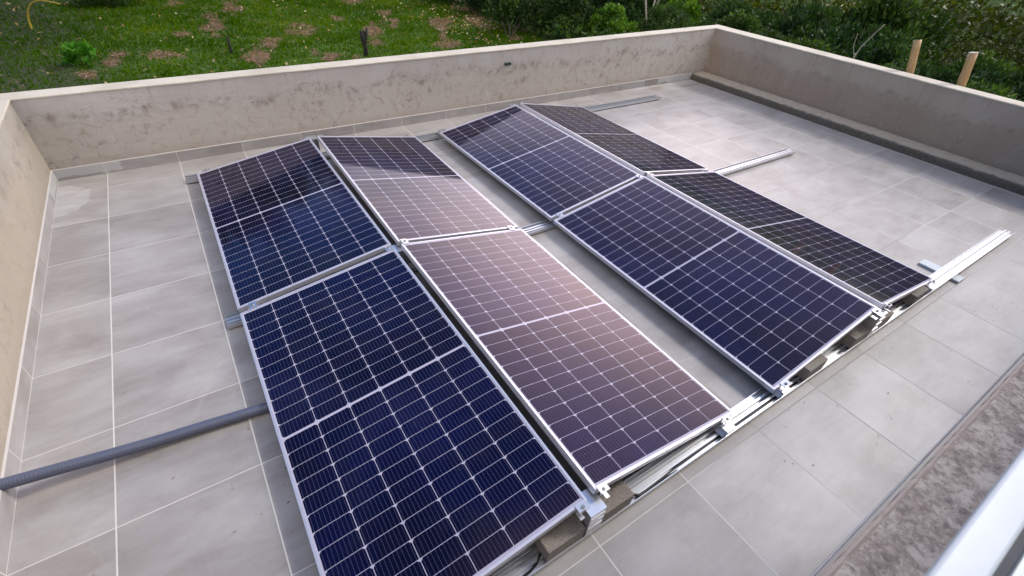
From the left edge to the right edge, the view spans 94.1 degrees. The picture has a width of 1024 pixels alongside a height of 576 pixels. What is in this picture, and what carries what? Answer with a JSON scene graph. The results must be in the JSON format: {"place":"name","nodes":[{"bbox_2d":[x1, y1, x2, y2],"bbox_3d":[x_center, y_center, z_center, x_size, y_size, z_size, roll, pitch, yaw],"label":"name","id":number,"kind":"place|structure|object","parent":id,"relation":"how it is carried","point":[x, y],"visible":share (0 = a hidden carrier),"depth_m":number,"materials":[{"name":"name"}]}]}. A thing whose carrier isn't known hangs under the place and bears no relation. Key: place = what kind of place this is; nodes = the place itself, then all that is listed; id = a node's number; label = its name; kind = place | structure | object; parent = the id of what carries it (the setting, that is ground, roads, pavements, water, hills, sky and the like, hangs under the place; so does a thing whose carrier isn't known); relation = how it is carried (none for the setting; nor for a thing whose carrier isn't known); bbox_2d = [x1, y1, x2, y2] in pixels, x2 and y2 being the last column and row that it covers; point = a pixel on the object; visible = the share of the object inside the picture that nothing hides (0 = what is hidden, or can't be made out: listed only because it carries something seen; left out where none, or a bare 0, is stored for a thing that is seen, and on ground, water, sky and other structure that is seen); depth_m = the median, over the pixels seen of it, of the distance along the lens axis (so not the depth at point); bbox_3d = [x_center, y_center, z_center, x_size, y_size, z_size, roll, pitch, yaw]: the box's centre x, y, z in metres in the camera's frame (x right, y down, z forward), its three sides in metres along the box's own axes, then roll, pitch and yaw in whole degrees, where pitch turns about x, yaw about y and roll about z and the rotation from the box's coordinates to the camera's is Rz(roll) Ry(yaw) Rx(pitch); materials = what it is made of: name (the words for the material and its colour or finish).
{"place":"outdoors","nodes":[
{"label":"outdoors","id":0,"kind":"place"},
{"bbox_2d":[0,0,1023,93],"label":"ground","id":1,"kind":"structure","parent":0,"point":[23,70],"depth_m":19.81,"materials":[{"name":"green plant"}]},
{"bbox_2d":[0,100,58,575],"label":"parapet wall","id":2,"kind":"structure","parent":1,"relation":"on","point":[29,182],"depth_m":2.93,"materials":[{"name":"paint"}]},
{"bbox_2d":[27,0,60,29],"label":"hose","id":3,"kind":"object","parent":1,"relation":"on","point":[28,9],"visible":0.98,"depth_m":18.70,"materials":[{"name":"yellow rubber"}]},
{"bbox_2d":[58,38,99,65],"bbox_3d":[-14.477,-7.722,15.973,1.140,1.192,1.025,-18,44,-25],"label":"weed","id":4,"kind":"object","parent":1,"relation":"on","point":[73,52],"visible":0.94,"depth_m":15.85,"materials":[{"name":"green plant"}]},
{"bbox_2d":[69,0,140,6],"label":"shaded bush","id":5,"kind":"object","parent":1,"relation":"on","point":[115,2],"visible":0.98,"depth_m":22.65,"materials":[{"name":"green plant"}]},
{"bbox_2d":[226,36,232,53],"bbox_3d":[-10.621,-9.070,17.955,0.092,0.722,0.096,-4,40,-10],"label":"wooden stake","id":6,"kind":"object","parent":1,"relation":"on","point":[229,45],"visible":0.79,"depth_m":17.89,"materials":[{"name":"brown wood"}]},
{"bbox_2d":[0,0,534,82],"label":"fallen leaves","id":7,"kind":"object","parent":1,"relation":"on","point":[445,23],"visible":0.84,"depth_m":23.57,"materials":[{"name":"brown plant"}]},
{"bbox_2d":[3,0,558,89],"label":"dry straw","id":8,"kind":"object","parent":1,"relation":"on","point":[370,27],"visible":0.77,"depth_m":21.14,"materials":[{"name":"brown plant"}]},
{"bbox_2d":[0,25,725,181],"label":"parapet wall","id":9,"kind":"structure","parent":1,"relation":"on","point":[77,132],"depth_m":5.07,"materials":[{"name":"paint"}]},
{"bbox_2d":[359,28,367,56],"bbox_3d":[-5.793,-9.578,18.820,0.308,1.196,0.222,-1,39,-7],"label":"post","id":10,"kind":"object","parent":1,"relation":"on","point":[363,36],"visible":0.92,"depth_m":18.63,"materials":[{"name":"grey wood"}]},
{"bbox_2d":[463,0,496,13],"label":"shrub","id":11,"kind":"object","parent":1,"relation":"on","point":[484,3],"visible":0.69,"depth_m":26.02,"materials":[{"name":"green plant"}]},
{"bbox_2d":[492,0,526,36],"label":"sapling","id":12,"kind":"object","parent":1,"relation":"on","point":[509,8],"visible":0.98,"depth_m":22.28,"materials":[{"name":"green plant"}]},
{"bbox_2d":[490,0,551,31],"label":"shrub","id":13,"kind":"object","parent":1,"relation":"on","point":[530,5],"visible":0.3,"depth_m":23.27,"materials":[{"name":"green plant"}]},
{"bbox_2d":[449,0,639,39],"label":"undergrowth","id":14,"kind":"object","parent":1,"relation":"on","point":[560,26],"visible":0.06,"depth_m":22.38,"materials":[{"name":"green plant"}]},
{"bbox_2d":[536,0,600,38],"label":"shrub","id":15,"kind":"object","parent":1,"relation":"on","point":[568,12],"visible":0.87,"depth_m":22.39,"materials":[{"name":"green plant"}]},
{"bbox_2d":[586,3,639,36],"bbox_3d":[4.728,-12.607,23.044,2.675,2.219,2.557,-18,44,-25],"label":"shrub","id":16,"kind":"object","parent":1,"relation":"on","point":[612,17],"visible":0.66,"depth_m":22.42,"materials":[{"name":"green plant"}]},
{"bbox_2d":[581,0,650,29],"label":"shrub","id":17,"kind":"object","parent":1,"relation":"on","point":[633,11],"visible":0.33,"depth_m":24.39,"materials":[{"name":"green plant"}]},
{"bbox_2d":[643,0,659,30],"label":"bare stems","id":18,"kind":"object","parent":1,"relation":"on","point":[646,8],"visible":0.2,"depth_m":24.25,"materials":[{"name":"grey plant"}]},
{"bbox_2d":[636,3,696,31],"bbox_3d":[7.422,-12.303,23.042,3.187,2.643,3.448,3,39,-1],"label":"shrub","id":19,"kind":"object","parent":1,"relation":"on","point":[658,14],"visible":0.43,"depth_m":22.52,"materials":[{"name":"green plant"}]},
{"bbox_2d":[639,0,698,22],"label":"shrub","id":20,"kind":"object","parent":1,"relation":"on","point":[662,2],"visible":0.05,"depth_m":26.41,"materials":[{"name":"green plant"}]},
{"bbox_2d":[652,0,703,28],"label":"shrub","id":21,"kind":"object","parent":1,"relation":"on","point":[695,8],"visible":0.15,"depth_m":23.91,"materials":[{"name":"green plant"}]},
{"bbox_2d":[695,8,763,34],"bbox_3d":[10.210,-11.301,22.428,3.965,3.238,3.875,10,39,7],"label":"shrub","id":22,"kind":"object","parent":1,"relation":"on","point":[746,23],"visible":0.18,"depth_m":21.59,"materials":[{"name":"green plant"}]},
{"bbox_2d":[704,0,780,30],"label":"shrub","id":23,"kind":"object","parent":1,"relation":"on","point":[720,10],"visible":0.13,"depth_m":26.46,"materials":[{"name":"green plant"}]},
{"bbox_2d":[755,28,794,42],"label":"shrub","id":24,"kind":"object","parent":1,"relation":"on","point":[772,34],"visible":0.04,"depth_m":19.31,"materials":[{"name":"green plant"}]},
{"bbox_2d":[768,0,850,41],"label":"shrub","id":25,"kind":"object","parent":1,"relation":"on","point":[800,21],"visible":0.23,"depth_m":22.94,"materials":[{"name":"green plant"}]},
{"bbox_2d":[790,36,854,58],"bbox_3d":[10.499,-7.634,17.257,3.425,2.641,3.347,3,39,-1],"label":"shrub","id":26,"kind":"object","parent":1,"relation":"on","point":[810,44],"visible":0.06,"depth_m":16.58,"materials":[{"name":"green plant"}]},
{"bbox_2d":[690,27,1023,195],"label":"parapet wall","id":27,"kind":"structure","parent":1,"relation":"on","point":[974,134],"depth_m":6.22,"materials":[{"name":"paint"}]},
{"bbox_2d":[697,0,1023,64],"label":"wooded hillside","id":28,"kind":"structure","parent":1,"relation":"on","point":[1012,20],"depth_m":33.05,"materials":[{"name":"green plant"}]},
{"bbox_2d":[811,21,917,67],"bbox_3d":[13.498,-8.385,18.841,4.164,3.703,4.775,-19,45,-26],"label":"shrub","id":29,"kind":"object","parent":1,"relation":"on","point":[874,50],"visible":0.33,"depth_m":17.99,"materials":[{"name":"green plant"}]},
{"bbox_2d":[852,24,884,58],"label":"dead branch","id":30,"kind":"object","parent":1,"relation":"on","point":[863,44],"visible":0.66,"depth_m":13.19,"materials":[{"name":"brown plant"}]},
{"bbox_2d":[807,0,958,66],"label":"shrub","id":31,"kind":"object","parent":1,"relation":"on","point":[896,15],"visible":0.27,"depth_m":19.45,"materials":[{"name":"green plant"}]},
{"bbox_2d":[877,62,935,79],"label":"shrub","id":32,"kind":"object","parent":1,"relation":"on","point":[900,69],"visible":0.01,"depth_m":14.65,"materials":[{"name":"green plant"}]},
{"bbox_2d":[906,40,921,73],"bbox_3d":[5.332,-1.079,7.019,0.097,4.434,1.328,-20,45,-27],"label":"wooden post","id":33,"kind":"object","parent":1,"relation":"on","point":[913,57],"visible":0.16,"depth_m":6.08,"materials":[{"name":"wood"}]},
{"bbox_2d":[813,354,1023,575],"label":"house wall","id":34,"kind":"structure","parent":1,"relation":"on","point":[954,506],"depth_m":2.14,"materials":[{"name":"paint"}]},
{"bbox_2d":[885,54,991,88],"bbox_3d":[14.144,-6.486,16.787,3.664,2.949,4.202,2,39,-3],"label":"shrub","id":35,"kind":"object","parent":1,"relation":"on","point":[927,70],"visible":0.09,"depth_m":15.57,"materials":[{"name":"green plant"}]},
{"bbox_2d":[908,34,1001,67],"bbox_3d":[22.098,-10.170,24.735,6.582,5.425,6.090,8,39,5],"label":"yellowish tree","id":36,"kind":"object","parent":1,"relation":"on","point":[965,48],"visible":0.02,"depth_m":23.42,"materials":[{"name":"green plant"}]},
{"bbox_2d":[956,52,978,86],"bbox_3d":[5.566,-0.838,6.749,0.102,4.425,0.966,-20,45,-27],"label":"wooden post","id":37,"kind":"object","parent":1,"relation":"on","point":[963,78],"visible":0.12,"depth_m":5.70,"materials":[{"name":"wood"}]},
{"bbox_2d":[919,48,1022,99],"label":"shrub","id":38,"kind":"object","parent":1,"relation":"on","point":[992,64],"visible":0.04,"depth_m":18.67,"materials":[{"name":"green plant"}]},
{"bbox_2d":[941,21,1023,72],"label":"yellowish tree","id":39,"kind":"object","parent":1,"relation":"on","point":[1014,54],"visible":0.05,"depth_m":26.89,"materials":[{"name":"green plant"}]},
{"bbox_2d":[965,79,1019,100],"bbox_3d":[12.424,-4.219,12.977,3.425,2.641,3.347,19,41,17],"label":"shrub","id":40,"kind":"object","parent":1,"relation":"on","point":[998,91],"visible":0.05,"depth_m":12.27,"materials":[{"name":"green plant"}]},
{"bbox_2d":[969,66,1023,101],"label":"shrub","id":41,"kind":"object","parent":1,"relation":"on","point":[993,78],"visible":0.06,"depth_m":16.72,"materials":[{"name":"green plant"}]},
{"bbox_2d":[6,80,1023,575],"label":"terrace floor","id":42,"kind":"structure","parent":0,"point":[138,340],"depth_m":2.82,"materials":[{"name":"tile"}]},
{"bbox_2d":[0,402,269,490],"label":"corrugated conduit","id":43,"kind":"object","parent":42,"relation":"on","point":[35,475],"visible":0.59,"depth_m":2.26,"materials":[{"name":"grey plastic"}]},
{"bbox_2d":[185,95,661,183],"bbox_3d":[-0.391,-1.917,5.748,6.160,0.041,0.105,-20,45,-27],"label":"mounting rail","id":44,"kind":"object","parent":42,"relation":"on","point":[421,138],"visible":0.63,"depth_m":6.56,"materials":[{"name":"metal"}]},
{"bbox_2d":[303,134,322,151],"bbox_3d":[-1.986,-1.432,4.784,0.193,0.235,0.139,-20,45,-27],"label":"ridge support","id":45,"kind":"object","parent":44,"relation":"on","point":[314,140],"visible":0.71,"depth_m":4.75,"materials":[{"name":"metal"}]},
{"bbox_2d":[437,128,447,134],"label":"edge support","id":46,"kind":"object","parent":44,"relation":"on","point":[440,130],"visible":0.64,"depth_m":5.49,"materials":[{"name":"metal"}]},
{"bbox_2d":[224,148,794,328],"bbox_3d":[0.790,-0.716,4.383,6.155,0.041,0.105,-20,45,-27],"label":"mounting rail","id":47,"kind":"object","parent":42,"relation":"on","point":[233,320],"visible":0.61,"depth_m":4.17,"materials":[{"name":"metal"}]},
{"bbox_2d":[246,301,258,310],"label":"edge support","id":48,"kind":"object","parent":47,"relation":"on","point":[253,305],"visible":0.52,"depth_m":2.99,"materials":[{"name":"metal"}]},
{"bbox_2d":[385,238,408,262],"bbox_3d":[-0.823,-0.234,3.420,0.170,0.236,0.105,-20,45,-27],"label":"ridge support","id":49,"kind":"object","parent":47,"relation":"on","point":[400,251],"visible":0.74,"depth_m":3.37,"materials":[{"name":"metal"}]},
{"bbox_2d":[197,138,391,312],"bbox_3d":[-1.845,-0.656,3.835,1.038,0.037,2.094,-27,48,-20],"label":"solar panel","id":50,"kind":"object","parent":49,"relation":"on","point":[288,218],"visible":0.94,"depth_m":3.63,"materials":[{"name":"glass"}]},
{"bbox_2d":[317,136,517,245],"bbox_3d":[-0.937,-0.986,4.322,1.038,0.035,2.094,-12,41,-33],"label":"solar panel","id":51,"kind":"object","parent":49,"relation":"on","point":[411,189],"visible":0.94,"depth_m":4.14,"materials":[{"name":"glass"}]},
{"bbox_2d":[548,212,563,223],"bbox_3d":[0.397,-0.617,4.121,0.110,0.087,0.115,-20,45,-27],"label":"edge support","id":52,"kind":"object","parent":47,"relation":"on","point":[559,214],"visible":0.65,"depth_m":4.09,"materials":[{"name":"metal"}]},
{"bbox_2d":[635,172,653,178],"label":"ridge support","id":53,"kind":"object","parent":47,"relation":"on","point":[638,176],"visible":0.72,"depth_m":4.42,"materials":[{"name":"metal"}]},
{"bbox_2d":[440,105,637,220],"bbox_3d":[0.190,-1.389,4.917,1.038,0.037,2.094,-28,48,-20],"label":"solar panel","id":54,"kind":"object","parent":53,"relation":"on","point":[546,169],"visible":0.91,"depth_m":4.76,"materials":[{"name":"glass"}]},
{"bbox_2d":[534,513,584,561],"bbox_3d":[0.205,1.063,2.050,0.199,0.090,0.095,-20,45,-27],"label":"concrete block","id":55,"kind":"object","parent":42,"relation":"on","point":[563,535],"depth_m":2.01,"materials":[{"name":"grey concrete"}]},
{"bbox_2d":[489,228,1013,575],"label":"mounting rail","id":56,"kind":"object","parent":42,"relation":"on","point":[523,562],"visible":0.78,"depth_m":2.55,"materials":[{"name":"metal"}]},
{"bbox_2d":[522,553,541,575],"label":"cable","id":57,"kind":"object","parent":56,"relation":"on","point":[533,567],"visible":1,"depth_m":1.99,"materials":[{"name":"black rubber"}]},
{"bbox_2d":[574,482,609,535],"bbox_3d":[0.334,0.956,2.067,0.174,0.236,0.111,-20,45,-27],"label":"ridge support","id":58,"kind":"object","parent":56,"relation":"on","point":[590,512],"visible":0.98,"depth_m":2.02,"materials":[{"name":"metal"}]},
{"bbox_2d":[240,248,586,575],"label":"solar panel","id":59,"kind":"object","parent":58,"relation":"on","point":[411,442],"visible":0.94,"depth_m":2.27,"materials":[{"name":"glass"}]},
{"bbox_2d":[401,229,733,493],"bbox_3d":[0.211,0.197,2.975,1.038,0.035,2.094,-12,41,-33],"label":"solar panel","id":60,"kind":"object","parent":58,"relation":"on","point":[603,390],"visible":0.97,"depth_m":2.72,"materials":[{"name":"glass"}]},
{"bbox_2d":[597,479,633,523],"bbox_3d":[0.448,0.974,2.181,0.196,0.090,0.095,-20,45,-27],"label":"concrete block","id":61,"kind":"object","parent":56,"relation":"on","point":[620,493],"depth_m":2.16,"materials":[{"name":"grey concrete"}]},
{"bbox_2d":[636,470,676,496],"bbox_3d":[0.691,0.944,2.306,0.320,0.052,0.054,-13,42,-20],"label":"cable","id":62,"kind":"object","parent":56,"relation":"on","point":[658,483],"visible":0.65,"depth_m":2.33,"materials":[{"name":"black rubber"}]},
{"bbox_2d":[634,382,797,496],"bbox_3d":[1.137,0.770,2.557,1.399,0.050,0.039,-20,45,-27],"label":"cable","id":63,"kind":"object","parent":56,"relation":"on","point":[700,449],"visible":0.81,"depth_m":2.46,"materials":[{"name":"black rubber"}]},
{"bbox_2d":[712,414,735,436],"bbox_3d":[1.139,0.719,2.552,0.110,0.086,0.100,-20,45,-27],"label":"edge support","id":64,"kind":"object","parent":56,"relation":"on","point":[725,426],"visible":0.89,"depth_m":2.54,"materials":[{"name":"metal"}]},
{"bbox_2d":[764,379,790,397],"bbox_3d":[1.564,0.563,2.782,0.110,0.087,0.100,-20,45,-27],"label":"edge support","id":65,"kind":"object","parent":56,"relation":"on","point":[783,390],"visible":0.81,"depth_m":2.76,"materials":[{"name":"metal"}]},
{"bbox_2d":[554,176,877,392],"bbox_3d":[1.360,-0.212,3.574,1.038,0.036,2.094,-28,48,-20],"label":"solar panel","id":66,"kind":"object","parent":65,"relation":"on","point":[767,317],"visible":0.94,"depth_m":3.37,"materials":[{"name":"glass"}]},
{"bbox_2d":[861,302,891,337],"bbox_3d":[2.386,0.203,3.172,0.197,0.248,0.111,-20,45,-27],"label":"ridge support","id":67,"kind":"object","parent":56,"relation":"on","point":[873,320],"visible":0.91,"depth_m":3.12,"materials":[{"name":"metal"}]},
{"bbox_2d":[649,171,933,308],"bbox_3d":[2.272,-0.542,4.068,1.038,0.036,2.094,-12,41,-34],"label":"solar panel","id":68,"kind":"object","parent":67,"relation":"on","point":[870,275],"visible":0.98,"depth_m":3.86,"materials":[{"name":"glass"}]},
{"bbox_2d":[925,279,936,292],"bbox_3d":[3.199,-0.034,3.666,0.110,0.086,0.100,-20,45,-27],"label":"edge support","id":69,"kind":"object","parent":56,"relation":"on","point":[931,287],"visible":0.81,"depth_m":3.64,"materials":[{"name":"metal"}]},
{"bbox_2d":[796,354,827,380],"bbox_3d":[1.823,0.472,2.925,0.200,0.090,0.095,-20,45,-27],"label":"concrete block","id":70,"kind":"object","parent":42,"relation":"on","point":[817,364],"depth_m":2.88,"materials":[{"name":"grey concrete"}]},
{"bbox_2d":[838,323,870,348],"bbox_3d":[2.269,0.309,3.166,0.200,0.090,0.095,-20,45,-27],"label":"concrete block","id":71,"kind":"object","parent":42,"relation":"on","point":[855,335],"depth_m":3.12,"materials":[{"name":"grey concrete"}]},
{"bbox_2d":[899,286,928,305],"bbox_3d":[2.993,0.045,3.558,0.200,0.090,0.095,-20,45,-27],"label":"concrete block","id":72,"kind":"object","parent":42,"relation":"on","point":[914,297],"depth_m":3.51,"materials":[{"name":"grey concrete"}]},
{"bbox_2d":[918,259,963,283],"bbox_3d":[3.550,-0.141,3.950,0.112,0.020,0.300,-20,45,-27],"label":"metal strip","id":73,"kind":"object","parent":42,"relation":"on","point":[931,266],"visible":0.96,"depth_m":3.97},
{"bbox_2d":[93,288,1012,575],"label":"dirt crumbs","id":74,"kind":"object","parent":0,"point":[813,464],"visible":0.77,"depth_m":2.48,"materials":[{"name":"brown soil"}]},
{"bbox_2d":[875,308,893,329],"bbox_3d":[2.539,0.208,3.316,0.190,0.090,0.095,-20,45,-27],"label":"concrete block","id":75,"kind":"object","parent":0,"point":[887,317],"depth_m":3.28,"materials":[{"name":"grey concrete"}]},
{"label":"ridge support","id":76,"kind":"object","parent":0,"visible":0},
{"bbox_2d":[519,103,708,175],"bbox_3d":[1.084,-1.736,5.421,1.038,0.035,2.094,-12,41,-34],"label":"solar panel","id":77,"kind":"object","parent":76,"relation":"on","point":[636,152],"visible":0.92,"depth_m":5.24,"materials":[{"name":"glass"}]}
]}

